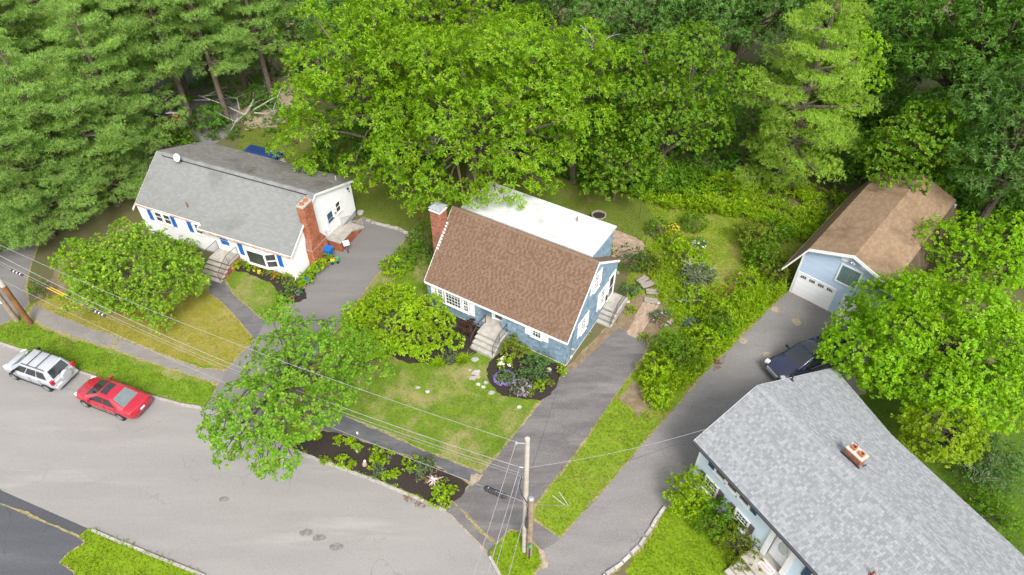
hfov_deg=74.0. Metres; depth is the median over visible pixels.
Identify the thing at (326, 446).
planting bed
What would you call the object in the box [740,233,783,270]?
shrub
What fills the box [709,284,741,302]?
flower clump
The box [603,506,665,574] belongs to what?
stone edging
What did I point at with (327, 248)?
wheelie bin
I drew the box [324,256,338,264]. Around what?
toy cart
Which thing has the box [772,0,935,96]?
oak tree
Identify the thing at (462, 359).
daylily
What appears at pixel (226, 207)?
white house
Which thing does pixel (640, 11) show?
oak tree
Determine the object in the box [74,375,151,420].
parked car
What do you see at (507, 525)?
utility wire
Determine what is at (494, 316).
front door
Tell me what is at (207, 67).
pine tree
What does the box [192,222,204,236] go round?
window
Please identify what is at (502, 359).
rose bush
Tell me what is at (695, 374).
weeds
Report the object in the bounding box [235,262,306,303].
planting bed
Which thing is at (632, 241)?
patio
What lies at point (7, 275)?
driveway
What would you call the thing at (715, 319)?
shrub
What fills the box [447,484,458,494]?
bedding plant
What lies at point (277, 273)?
bedding plant
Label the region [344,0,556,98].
oak tree
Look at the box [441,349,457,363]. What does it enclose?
shrub
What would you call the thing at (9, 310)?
utility pole
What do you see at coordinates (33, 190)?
pine tree
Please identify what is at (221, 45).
pine tree
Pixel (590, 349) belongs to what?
bare ground
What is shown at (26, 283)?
dry margin
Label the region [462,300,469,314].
window
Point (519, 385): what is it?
lavender
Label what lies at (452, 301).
window
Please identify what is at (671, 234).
shrub
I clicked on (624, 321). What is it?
bare ground
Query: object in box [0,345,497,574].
road
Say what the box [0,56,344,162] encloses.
undergrowth
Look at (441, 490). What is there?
bedding plant
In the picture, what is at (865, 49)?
maple tree
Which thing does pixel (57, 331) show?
dry margin
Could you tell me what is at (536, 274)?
blue house
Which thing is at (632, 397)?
bare ground
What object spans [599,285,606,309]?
window
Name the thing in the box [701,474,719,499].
window
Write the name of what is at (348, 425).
sidewalk
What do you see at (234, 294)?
dry margin
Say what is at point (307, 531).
asphalt patch
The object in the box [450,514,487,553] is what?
sand strip
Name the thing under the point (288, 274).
bedding plant
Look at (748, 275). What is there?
shrub
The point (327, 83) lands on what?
oak tree
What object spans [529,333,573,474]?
utility wire
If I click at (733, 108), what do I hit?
maple tree
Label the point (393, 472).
bedding plant
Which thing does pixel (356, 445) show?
bedding plant
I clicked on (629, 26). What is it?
oak tree
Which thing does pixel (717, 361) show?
fallen leaves
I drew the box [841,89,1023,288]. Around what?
undergrowth
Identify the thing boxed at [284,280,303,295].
shrub
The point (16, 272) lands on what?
cable clamp
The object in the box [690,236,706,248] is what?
flower clump
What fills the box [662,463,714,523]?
shrub
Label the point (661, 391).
shrub
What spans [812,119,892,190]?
maple tree
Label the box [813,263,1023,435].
maple tree
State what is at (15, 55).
pine tree
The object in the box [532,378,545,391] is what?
shrub
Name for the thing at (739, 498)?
window
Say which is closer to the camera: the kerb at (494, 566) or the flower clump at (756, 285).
the kerb at (494, 566)
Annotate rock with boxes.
[357,210,363,215]
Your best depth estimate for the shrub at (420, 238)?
51.07 m
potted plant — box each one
[297,277,305,287]
[298,270,314,283]
[305,266,319,278]
[308,259,324,272]
[316,257,329,269]
[321,252,334,261]
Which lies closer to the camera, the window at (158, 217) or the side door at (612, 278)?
the side door at (612, 278)
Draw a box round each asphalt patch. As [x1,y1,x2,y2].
[219,496,228,501]
[299,528,312,535]
[313,534,326,540]
[329,542,343,550]
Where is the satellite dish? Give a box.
[173,154,181,161]
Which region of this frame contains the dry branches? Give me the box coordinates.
[422,470,449,486]
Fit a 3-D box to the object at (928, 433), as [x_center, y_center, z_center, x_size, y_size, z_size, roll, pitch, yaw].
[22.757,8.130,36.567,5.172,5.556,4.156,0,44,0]
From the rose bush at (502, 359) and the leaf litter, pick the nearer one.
the leaf litter
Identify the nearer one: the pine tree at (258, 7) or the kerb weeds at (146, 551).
the kerb weeds at (146, 551)
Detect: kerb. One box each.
[0,342,203,408]
[90,528,205,574]
[271,437,446,512]
[488,555,501,574]
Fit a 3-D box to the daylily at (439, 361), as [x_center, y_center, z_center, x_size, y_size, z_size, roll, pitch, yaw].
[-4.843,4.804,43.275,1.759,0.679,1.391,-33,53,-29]
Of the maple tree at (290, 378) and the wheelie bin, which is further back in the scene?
the wheelie bin
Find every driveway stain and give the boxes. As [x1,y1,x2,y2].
[739,338,747,343]
[763,352,770,357]
[771,307,779,312]
[792,318,801,324]
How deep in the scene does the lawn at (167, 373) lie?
43.62 m
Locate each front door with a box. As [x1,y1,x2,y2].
[217,237,233,252]
[492,313,501,321]
[759,530,795,574]
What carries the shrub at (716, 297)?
on the yard at (98, 222)
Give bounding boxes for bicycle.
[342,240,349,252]
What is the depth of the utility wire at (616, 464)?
33.01 m
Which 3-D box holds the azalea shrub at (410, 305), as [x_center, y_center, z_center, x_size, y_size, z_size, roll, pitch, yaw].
[-7.573,1.922,44.520,7.545,3.369,7.027,-18,47,-17]
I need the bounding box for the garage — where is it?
[782,171,956,328]
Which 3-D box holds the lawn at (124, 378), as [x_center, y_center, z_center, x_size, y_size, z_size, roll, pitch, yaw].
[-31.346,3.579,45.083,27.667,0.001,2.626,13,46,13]
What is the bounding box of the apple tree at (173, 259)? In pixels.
[57,216,211,334]
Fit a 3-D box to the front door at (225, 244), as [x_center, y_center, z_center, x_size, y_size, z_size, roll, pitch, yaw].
[-21.009,-3.286,49.738,1.100,1.680,0.090,16,46,16]
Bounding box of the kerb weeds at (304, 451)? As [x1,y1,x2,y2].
[290,447,445,509]
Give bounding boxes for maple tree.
[47,236,129,298]
[196,294,395,481]
[345,98,411,149]
[417,115,467,168]
[463,59,580,167]
[542,99,607,160]
[572,115,669,201]
[600,18,761,180]
[659,58,743,146]
[775,0,896,162]
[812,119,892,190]
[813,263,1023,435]
[852,98,986,195]
[884,128,963,190]
[912,208,1023,298]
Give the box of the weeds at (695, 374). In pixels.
[641,314,734,408]
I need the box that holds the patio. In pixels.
[611,230,644,262]
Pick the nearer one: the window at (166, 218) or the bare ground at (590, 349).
the bare ground at (590, 349)
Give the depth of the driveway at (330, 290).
48.75 m
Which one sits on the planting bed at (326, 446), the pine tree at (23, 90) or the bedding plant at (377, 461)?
the bedding plant at (377, 461)
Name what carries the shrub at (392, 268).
on the lawn at (395, 393)
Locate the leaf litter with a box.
[404,495,424,507]
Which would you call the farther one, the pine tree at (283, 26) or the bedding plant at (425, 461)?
the pine tree at (283, 26)
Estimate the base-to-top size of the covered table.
0.880 m
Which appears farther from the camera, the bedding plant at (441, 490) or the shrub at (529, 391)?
the shrub at (529, 391)
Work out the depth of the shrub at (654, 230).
52.59 m
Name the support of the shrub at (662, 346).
on the lawn at (597, 480)
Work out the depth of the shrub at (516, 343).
43.49 m
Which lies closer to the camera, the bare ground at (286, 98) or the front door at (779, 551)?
the front door at (779, 551)
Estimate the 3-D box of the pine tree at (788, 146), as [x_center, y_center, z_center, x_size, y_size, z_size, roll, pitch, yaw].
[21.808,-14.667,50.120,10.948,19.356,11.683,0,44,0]
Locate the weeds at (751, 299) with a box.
[695,281,789,350]
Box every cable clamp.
[10,269,23,275]
[92,309,105,316]
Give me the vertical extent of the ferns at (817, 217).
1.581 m
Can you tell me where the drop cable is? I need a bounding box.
[519,476,527,517]
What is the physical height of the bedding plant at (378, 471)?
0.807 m
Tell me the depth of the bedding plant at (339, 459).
38.27 m
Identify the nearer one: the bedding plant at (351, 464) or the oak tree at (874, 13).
the bedding plant at (351, 464)
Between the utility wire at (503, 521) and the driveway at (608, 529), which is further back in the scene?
the driveway at (608, 529)
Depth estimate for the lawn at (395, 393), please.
41.48 m
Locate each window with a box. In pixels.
[152,210,164,223]
[160,213,173,226]
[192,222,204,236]
[243,245,279,269]
[334,199,342,214]
[436,288,443,303]
[444,292,461,311]
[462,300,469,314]
[530,330,541,341]
[580,314,586,336]
[593,271,600,293]
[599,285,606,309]
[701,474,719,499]
[712,468,725,483]
[724,481,737,496]
[729,507,750,533]
[736,494,749,510]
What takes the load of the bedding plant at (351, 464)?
on the planting bed at (326, 446)
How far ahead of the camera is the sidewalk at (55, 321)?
45.98 m
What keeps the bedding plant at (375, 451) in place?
on the planting bed at (326, 446)
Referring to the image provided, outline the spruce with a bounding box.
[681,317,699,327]
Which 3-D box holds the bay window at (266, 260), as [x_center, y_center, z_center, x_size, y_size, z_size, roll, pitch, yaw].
[-18.199,-2.121,49.056,2.830,1.760,0.452,16,46,16]
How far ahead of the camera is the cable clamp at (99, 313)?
39.36 m
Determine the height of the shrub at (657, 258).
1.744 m
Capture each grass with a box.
[60,529,187,574]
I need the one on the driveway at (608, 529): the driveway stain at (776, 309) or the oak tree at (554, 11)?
the driveway stain at (776, 309)
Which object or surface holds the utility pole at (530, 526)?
on the lawn at (509, 551)
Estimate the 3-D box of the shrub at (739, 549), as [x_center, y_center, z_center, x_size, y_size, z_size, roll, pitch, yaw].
[11.507,12.908,34.148,2.468,2.079,2.727,0,44,0]
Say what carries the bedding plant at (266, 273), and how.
on the planting bed at (278, 286)
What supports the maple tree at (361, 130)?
on the lawn at (403, 222)
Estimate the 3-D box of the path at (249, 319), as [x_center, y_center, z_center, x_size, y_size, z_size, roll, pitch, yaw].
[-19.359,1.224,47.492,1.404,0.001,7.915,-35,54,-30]
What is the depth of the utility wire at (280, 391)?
34.87 m
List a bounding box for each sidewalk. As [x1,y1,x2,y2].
[29,306,117,347]
[114,339,225,382]
[305,411,480,481]
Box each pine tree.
[0,0,62,81]
[0,0,107,97]
[0,23,92,163]
[0,28,134,215]
[0,106,107,249]
[0,160,44,251]
[2,0,69,33]
[30,0,141,129]
[30,0,196,108]
[32,76,153,208]
[40,0,189,164]
[81,0,153,90]
[94,0,204,126]
[115,0,201,95]
[134,0,241,78]
[151,0,259,123]
[168,0,275,92]
[206,0,298,104]
[211,0,309,71]
[258,0,328,74]
[728,0,885,191]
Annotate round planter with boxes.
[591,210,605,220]
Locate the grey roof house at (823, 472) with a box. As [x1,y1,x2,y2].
[692,368,1023,574]
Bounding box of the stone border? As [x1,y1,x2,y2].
[366,219,408,233]
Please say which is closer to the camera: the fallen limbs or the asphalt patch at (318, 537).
the asphalt patch at (318, 537)
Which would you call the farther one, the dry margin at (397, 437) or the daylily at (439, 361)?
the daylily at (439, 361)
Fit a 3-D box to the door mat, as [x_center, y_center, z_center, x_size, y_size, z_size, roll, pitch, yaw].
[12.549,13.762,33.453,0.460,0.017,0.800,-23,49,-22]
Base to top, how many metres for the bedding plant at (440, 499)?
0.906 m
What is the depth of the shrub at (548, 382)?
42.35 m
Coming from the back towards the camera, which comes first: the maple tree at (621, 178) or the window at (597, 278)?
the maple tree at (621, 178)
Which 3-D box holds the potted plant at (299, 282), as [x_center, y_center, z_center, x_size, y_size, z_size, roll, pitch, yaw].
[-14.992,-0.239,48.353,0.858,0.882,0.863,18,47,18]
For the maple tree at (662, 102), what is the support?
on the yard at (98, 222)
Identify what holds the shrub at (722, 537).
on the lawn at (663, 570)
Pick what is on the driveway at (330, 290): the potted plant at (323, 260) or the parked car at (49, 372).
the potted plant at (323, 260)
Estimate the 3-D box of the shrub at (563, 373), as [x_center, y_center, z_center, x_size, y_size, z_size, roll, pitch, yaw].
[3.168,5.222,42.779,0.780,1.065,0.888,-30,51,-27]
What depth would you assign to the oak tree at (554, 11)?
60.54 m
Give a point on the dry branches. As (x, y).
(433, 479)
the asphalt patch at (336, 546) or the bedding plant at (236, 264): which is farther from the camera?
the bedding plant at (236, 264)
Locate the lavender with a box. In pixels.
[509,376,534,397]
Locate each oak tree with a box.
[262,0,487,193]
[293,0,400,106]
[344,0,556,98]
[359,10,591,217]
[406,0,505,67]
[479,0,587,82]
[512,16,631,183]
[551,0,703,121]
[607,0,697,70]
[638,0,760,88]
[695,0,831,94]
[726,3,773,63]
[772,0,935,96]
[803,0,917,47]
[805,0,949,136]
[848,0,1023,146]
[931,0,1022,74]
[936,53,1023,236]
[962,18,1023,175]
[991,47,1023,135]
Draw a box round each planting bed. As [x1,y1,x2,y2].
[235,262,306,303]
[293,430,468,508]
[386,305,480,364]
[486,348,566,400]
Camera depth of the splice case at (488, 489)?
31.69 m
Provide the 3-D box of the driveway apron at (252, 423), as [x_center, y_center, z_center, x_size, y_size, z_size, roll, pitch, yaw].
[-16.617,7.567,41.045,4.346,0.110,0.883,17,47,17]
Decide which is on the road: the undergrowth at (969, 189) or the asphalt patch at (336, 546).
the asphalt patch at (336, 546)
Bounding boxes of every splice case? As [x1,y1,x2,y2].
[483,485,506,498]
[525,518,527,528]
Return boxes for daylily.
[424,354,448,370]
[454,349,471,365]
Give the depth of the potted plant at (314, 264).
49.39 m
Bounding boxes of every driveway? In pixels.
[0,161,57,323]
[0,504,82,574]
[213,217,407,417]
[455,327,647,549]
[536,291,867,574]
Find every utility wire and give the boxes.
[0,245,514,441]
[0,279,526,502]
[1,256,518,466]
[1,262,518,472]
[8,268,519,475]
[473,443,515,574]
[487,467,519,574]
[494,477,520,572]
[508,503,527,574]
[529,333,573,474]
[529,428,707,467]
[529,433,701,487]
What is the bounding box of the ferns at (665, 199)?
[594,178,817,241]
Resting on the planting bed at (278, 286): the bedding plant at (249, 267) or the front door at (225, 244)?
the bedding plant at (249, 267)
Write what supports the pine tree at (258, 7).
on the bare ground at (286, 98)
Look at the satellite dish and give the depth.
50.61 m
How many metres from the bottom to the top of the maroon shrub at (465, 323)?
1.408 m
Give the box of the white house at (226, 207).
[132,141,364,283]
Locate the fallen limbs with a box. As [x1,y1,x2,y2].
[201,81,284,127]
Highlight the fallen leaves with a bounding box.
[713,352,725,370]
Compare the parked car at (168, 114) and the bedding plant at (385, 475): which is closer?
the bedding plant at (385, 475)
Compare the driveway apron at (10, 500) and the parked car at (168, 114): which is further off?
the parked car at (168, 114)
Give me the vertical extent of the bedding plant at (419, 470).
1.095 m
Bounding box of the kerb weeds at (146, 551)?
[93,528,197,570]
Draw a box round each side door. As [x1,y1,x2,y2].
[324,205,336,234]
[606,269,616,301]
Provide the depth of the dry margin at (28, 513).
35.77 m
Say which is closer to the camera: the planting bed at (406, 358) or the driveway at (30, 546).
the driveway at (30, 546)
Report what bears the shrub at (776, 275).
on the lawn at (716, 233)
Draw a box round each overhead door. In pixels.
[791,271,836,310]
[834,293,876,328]
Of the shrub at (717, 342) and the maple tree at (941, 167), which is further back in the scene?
the maple tree at (941, 167)
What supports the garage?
on the yard at (98, 222)
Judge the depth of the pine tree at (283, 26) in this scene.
64.50 m
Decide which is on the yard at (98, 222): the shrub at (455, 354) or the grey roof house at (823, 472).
the grey roof house at (823, 472)
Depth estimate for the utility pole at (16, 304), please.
44.72 m
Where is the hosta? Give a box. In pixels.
[620,280,640,297]
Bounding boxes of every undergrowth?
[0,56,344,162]
[303,47,1023,220]
[613,156,731,200]
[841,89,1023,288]
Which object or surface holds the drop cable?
attached to the utility pole at (526, 484)
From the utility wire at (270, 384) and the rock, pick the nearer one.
the utility wire at (270, 384)
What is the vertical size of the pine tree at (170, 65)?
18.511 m
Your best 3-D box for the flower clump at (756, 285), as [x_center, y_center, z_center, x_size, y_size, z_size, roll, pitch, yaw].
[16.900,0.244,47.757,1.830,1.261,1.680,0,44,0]
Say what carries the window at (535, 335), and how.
in the blue house at (536, 274)
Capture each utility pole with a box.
[0,277,33,325]
[0,293,19,322]
[515,437,529,552]
[526,496,533,558]
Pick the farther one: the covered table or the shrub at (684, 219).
the covered table
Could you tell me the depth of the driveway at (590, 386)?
39.83 m
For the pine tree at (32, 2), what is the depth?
66.02 m
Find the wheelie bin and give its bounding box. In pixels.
[323,244,333,257]
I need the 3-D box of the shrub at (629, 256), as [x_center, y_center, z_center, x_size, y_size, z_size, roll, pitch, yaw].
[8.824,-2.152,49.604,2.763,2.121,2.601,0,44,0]
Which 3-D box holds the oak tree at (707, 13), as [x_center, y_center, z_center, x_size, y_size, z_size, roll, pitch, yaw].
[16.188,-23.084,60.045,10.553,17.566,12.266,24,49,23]
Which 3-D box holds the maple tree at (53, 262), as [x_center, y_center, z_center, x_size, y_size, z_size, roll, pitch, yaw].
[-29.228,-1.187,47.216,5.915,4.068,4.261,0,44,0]
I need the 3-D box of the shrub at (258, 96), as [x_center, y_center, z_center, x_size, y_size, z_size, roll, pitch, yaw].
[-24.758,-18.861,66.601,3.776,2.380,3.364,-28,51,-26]
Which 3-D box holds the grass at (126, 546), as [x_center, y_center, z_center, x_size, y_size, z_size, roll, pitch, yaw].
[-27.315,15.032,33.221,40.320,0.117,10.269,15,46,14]
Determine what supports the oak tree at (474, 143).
on the lawn at (403, 222)
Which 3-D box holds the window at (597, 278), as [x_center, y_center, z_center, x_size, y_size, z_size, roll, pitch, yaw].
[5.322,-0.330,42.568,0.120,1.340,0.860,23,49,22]
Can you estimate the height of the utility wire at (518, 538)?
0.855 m
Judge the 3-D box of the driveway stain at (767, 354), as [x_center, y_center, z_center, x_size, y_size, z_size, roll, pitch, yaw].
[16.592,4.385,44.229,0.482,0.001,0.511,0,44,0]
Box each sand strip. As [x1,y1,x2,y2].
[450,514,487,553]
[468,473,482,485]
[538,549,547,568]
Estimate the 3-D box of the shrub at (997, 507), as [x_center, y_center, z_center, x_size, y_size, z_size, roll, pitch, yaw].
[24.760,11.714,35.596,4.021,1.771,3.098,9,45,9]
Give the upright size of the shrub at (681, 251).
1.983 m
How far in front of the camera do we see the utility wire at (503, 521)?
27.67 m
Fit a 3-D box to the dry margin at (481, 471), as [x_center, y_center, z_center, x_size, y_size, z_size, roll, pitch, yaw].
[3.847,8.271,40.250,6.015,0.001,17.202,27,50,25]
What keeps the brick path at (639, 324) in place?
on the bare ground at (624, 321)
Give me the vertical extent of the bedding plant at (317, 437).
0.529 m
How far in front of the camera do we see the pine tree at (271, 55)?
68.06 m
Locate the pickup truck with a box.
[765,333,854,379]
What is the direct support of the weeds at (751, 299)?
on the lawn at (716, 233)
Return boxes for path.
[208,280,265,338]
[627,302,657,338]
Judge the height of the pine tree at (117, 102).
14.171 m
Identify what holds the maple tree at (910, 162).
on the yard at (98, 222)
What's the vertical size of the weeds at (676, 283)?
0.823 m
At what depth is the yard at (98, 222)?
56.16 m
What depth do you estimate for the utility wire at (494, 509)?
26.18 m
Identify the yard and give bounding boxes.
[0,0,1023,574]
[0,490,196,574]
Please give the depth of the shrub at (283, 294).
47.51 m
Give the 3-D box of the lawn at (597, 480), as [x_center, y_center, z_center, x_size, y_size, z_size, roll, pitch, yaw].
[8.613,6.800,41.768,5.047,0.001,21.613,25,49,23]
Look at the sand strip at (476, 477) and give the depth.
37.81 m
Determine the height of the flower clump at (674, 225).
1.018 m
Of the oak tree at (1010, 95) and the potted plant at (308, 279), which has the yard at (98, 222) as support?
the oak tree at (1010, 95)
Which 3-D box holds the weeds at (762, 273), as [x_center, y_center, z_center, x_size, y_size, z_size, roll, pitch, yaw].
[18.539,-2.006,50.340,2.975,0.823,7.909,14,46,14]
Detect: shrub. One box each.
[26,278,54,297]
[156,121,196,146]
[172,136,200,146]
[185,104,234,131]
[240,81,280,107]
[274,290,292,303]
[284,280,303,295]
[339,282,465,362]
[378,252,411,281]
[390,239,433,269]
[403,219,433,254]
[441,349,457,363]
[457,318,483,336]
[499,332,531,359]
[515,354,551,384]
[522,388,534,397]
[532,350,553,362]
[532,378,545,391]
[545,378,554,386]
[556,363,568,377]
[614,242,651,273]
[625,305,637,315]
[629,249,662,273]
[636,351,677,392]
[637,331,649,342]
[639,375,676,410]
[646,215,672,238]
[648,330,687,360]
[656,229,686,250]
[660,331,707,373]
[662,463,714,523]
[664,238,702,265]
[677,211,709,232]
[677,283,716,313]
[678,254,718,286]
[681,323,726,359]
[690,495,740,539]
[698,292,728,314]
[701,308,734,340]
[708,518,739,547]
[713,520,764,572]
[726,266,760,288]
[731,217,774,248]
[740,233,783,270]
[759,214,798,245]
[760,254,793,283]
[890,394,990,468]
[936,431,1023,498]
[960,483,1023,541]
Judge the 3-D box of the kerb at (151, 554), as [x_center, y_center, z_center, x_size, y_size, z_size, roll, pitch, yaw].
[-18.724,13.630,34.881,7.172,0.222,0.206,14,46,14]
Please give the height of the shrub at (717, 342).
2.388 m
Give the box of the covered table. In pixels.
[243,145,283,159]
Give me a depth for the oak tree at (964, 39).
50.31 m
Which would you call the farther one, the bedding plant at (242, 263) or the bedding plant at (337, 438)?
the bedding plant at (242, 263)
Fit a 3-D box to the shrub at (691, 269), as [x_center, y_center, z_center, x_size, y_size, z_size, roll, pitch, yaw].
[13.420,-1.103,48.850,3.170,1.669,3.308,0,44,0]
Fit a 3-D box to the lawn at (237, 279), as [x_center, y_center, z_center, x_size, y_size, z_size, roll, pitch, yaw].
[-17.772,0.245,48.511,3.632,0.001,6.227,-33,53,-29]
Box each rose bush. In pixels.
[175,235,199,252]
[496,355,512,370]
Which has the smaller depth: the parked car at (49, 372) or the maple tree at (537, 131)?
the parked car at (49, 372)
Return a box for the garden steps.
[636,275,659,303]
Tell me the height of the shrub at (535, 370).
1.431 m
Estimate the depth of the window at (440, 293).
45.90 m
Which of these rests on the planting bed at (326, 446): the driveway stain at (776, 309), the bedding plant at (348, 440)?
the bedding plant at (348, 440)
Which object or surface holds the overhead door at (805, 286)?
in the garage
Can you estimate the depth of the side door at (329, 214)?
50.99 m
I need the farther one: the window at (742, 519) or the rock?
the rock
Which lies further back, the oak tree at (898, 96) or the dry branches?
the oak tree at (898, 96)
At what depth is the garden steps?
48.48 m
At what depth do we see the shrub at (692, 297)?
46.71 m
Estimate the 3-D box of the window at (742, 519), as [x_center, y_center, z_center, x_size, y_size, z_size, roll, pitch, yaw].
[11.589,11.885,34.568,0.120,1.220,1.040,-23,49,-22]
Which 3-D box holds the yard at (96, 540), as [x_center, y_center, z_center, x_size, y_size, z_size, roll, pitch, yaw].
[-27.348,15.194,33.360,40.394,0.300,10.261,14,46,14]
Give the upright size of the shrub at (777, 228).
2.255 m
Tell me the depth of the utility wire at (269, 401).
37.18 m
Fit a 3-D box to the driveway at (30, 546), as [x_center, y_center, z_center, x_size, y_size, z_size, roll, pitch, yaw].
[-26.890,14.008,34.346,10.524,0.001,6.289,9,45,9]
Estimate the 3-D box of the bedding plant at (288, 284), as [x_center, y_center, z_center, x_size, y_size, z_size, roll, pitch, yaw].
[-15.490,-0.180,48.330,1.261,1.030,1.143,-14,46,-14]
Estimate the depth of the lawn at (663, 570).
34.85 m
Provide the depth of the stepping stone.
43.14 m
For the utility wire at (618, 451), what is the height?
3.619 m
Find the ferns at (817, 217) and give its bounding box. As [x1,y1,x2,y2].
[674,167,850,236]
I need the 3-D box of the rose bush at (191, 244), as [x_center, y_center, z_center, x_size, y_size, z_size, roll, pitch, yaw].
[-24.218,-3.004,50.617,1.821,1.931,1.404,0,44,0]
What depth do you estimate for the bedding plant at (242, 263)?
50.04 m
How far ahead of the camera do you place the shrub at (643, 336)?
45.05 m
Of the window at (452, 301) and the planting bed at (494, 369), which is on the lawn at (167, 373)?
the planting bed at (494, 369)
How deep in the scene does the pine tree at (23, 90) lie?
48.45 m
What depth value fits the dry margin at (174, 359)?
43.91 m
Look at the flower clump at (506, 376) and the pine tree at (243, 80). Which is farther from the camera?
the pine tree at (243, 80)
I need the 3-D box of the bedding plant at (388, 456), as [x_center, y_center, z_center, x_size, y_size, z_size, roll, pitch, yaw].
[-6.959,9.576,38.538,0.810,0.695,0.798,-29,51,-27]
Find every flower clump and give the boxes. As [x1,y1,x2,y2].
[492,368,514,385]
[647,308,673,328]
[660,220,682,232]
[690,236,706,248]
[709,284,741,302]
[742,281,766,295]
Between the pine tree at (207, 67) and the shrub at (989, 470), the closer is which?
the shrub at (989, 470)
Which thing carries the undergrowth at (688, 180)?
on the yard at (98, 222)
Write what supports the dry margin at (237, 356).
on the lawn at (167, 373)
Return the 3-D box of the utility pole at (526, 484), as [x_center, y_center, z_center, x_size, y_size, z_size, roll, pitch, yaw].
[0.448,9.896,31.492,0.659,10.500,0.266,15,46,14]
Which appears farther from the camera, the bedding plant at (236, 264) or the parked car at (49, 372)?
the bedding plant at (236, 264)
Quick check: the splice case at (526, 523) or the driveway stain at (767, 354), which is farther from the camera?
the driveway stain at (767, 354)
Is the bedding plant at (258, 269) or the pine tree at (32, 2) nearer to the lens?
the bedding plant at (258, 269)
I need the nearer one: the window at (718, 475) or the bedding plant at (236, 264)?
the window at (718, 475)
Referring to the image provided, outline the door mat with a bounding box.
[758,558,775,574]
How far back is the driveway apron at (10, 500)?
36.43 m
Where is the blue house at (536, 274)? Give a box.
[424,182,627,365]
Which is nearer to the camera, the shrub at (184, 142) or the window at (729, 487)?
the window at (729, 487)
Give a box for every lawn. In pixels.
[0,249,700,541]
[0,317,215,403]
[29,283,251,368]
[226,272,284,318]
[237,118,654,278]
[266,242,538,466]
[490,531,540,574]
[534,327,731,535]
[625,192,810,333]
[625,486,748,574]
[859,356,1023,554]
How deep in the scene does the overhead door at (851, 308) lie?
45.84 m
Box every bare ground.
[34,229,195,299]
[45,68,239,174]
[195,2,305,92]
[228,76,295,129]
[567,322,618,369]
[617,295,670,342]
[617,379,653,416]
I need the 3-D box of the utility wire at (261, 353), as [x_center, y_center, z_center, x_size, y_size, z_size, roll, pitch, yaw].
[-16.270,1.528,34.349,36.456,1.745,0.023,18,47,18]
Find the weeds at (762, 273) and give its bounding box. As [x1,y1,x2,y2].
[739,227,779,289]
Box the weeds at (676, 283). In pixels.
[641,234,713,331]
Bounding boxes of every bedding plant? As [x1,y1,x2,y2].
[232,261,239,268]
[237,259,247,267]
[245,262,254,271]
[252,265,262,273]
[260,268,270,275]
[270,271,280,278]
[276,271,293,284]
[285,277,302,291]
[313,433,321,440]
[320,455,330,464]
[332,434,342,446]
[334,453,351,466]
[342,436,356,445]
[347,460,356,470]
[350,443,363,452]
[366,453,385,470]
[368,443,385,458]
[372,464,387,479]
[379,470,390,479]
[382,448,394,463]
[390,468,400,479]
[401,454,421,470]
[408,456,434,481]
[421,455,436,468]
[428,491,451,509]
[430,477,454,498]
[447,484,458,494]
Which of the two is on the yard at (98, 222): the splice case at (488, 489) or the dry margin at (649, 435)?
the dry margin at (649, 435)
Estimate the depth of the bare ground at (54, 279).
49.42 m
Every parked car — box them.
[3,347,77,391]
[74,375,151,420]
[138,111,183,139]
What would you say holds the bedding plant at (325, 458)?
on the planting bed at (326, 446)
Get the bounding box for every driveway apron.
[0,491,86,534]
[205,395,259,426]
[447,501,495,550]
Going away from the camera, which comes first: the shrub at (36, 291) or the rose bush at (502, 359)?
the rose bush at (502, 359)
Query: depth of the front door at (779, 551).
32.92 m
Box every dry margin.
[0,503,85,574]
[1,207,52,325]
[27,304,120,348]
[112,337,225,385]
[206,280,262,339]
[212,217,408,418]
[300,411,478,483]
[453,327,649,548]
[533,294,869,574]
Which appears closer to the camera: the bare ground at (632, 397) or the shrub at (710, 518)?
the shrub at (710, 518)

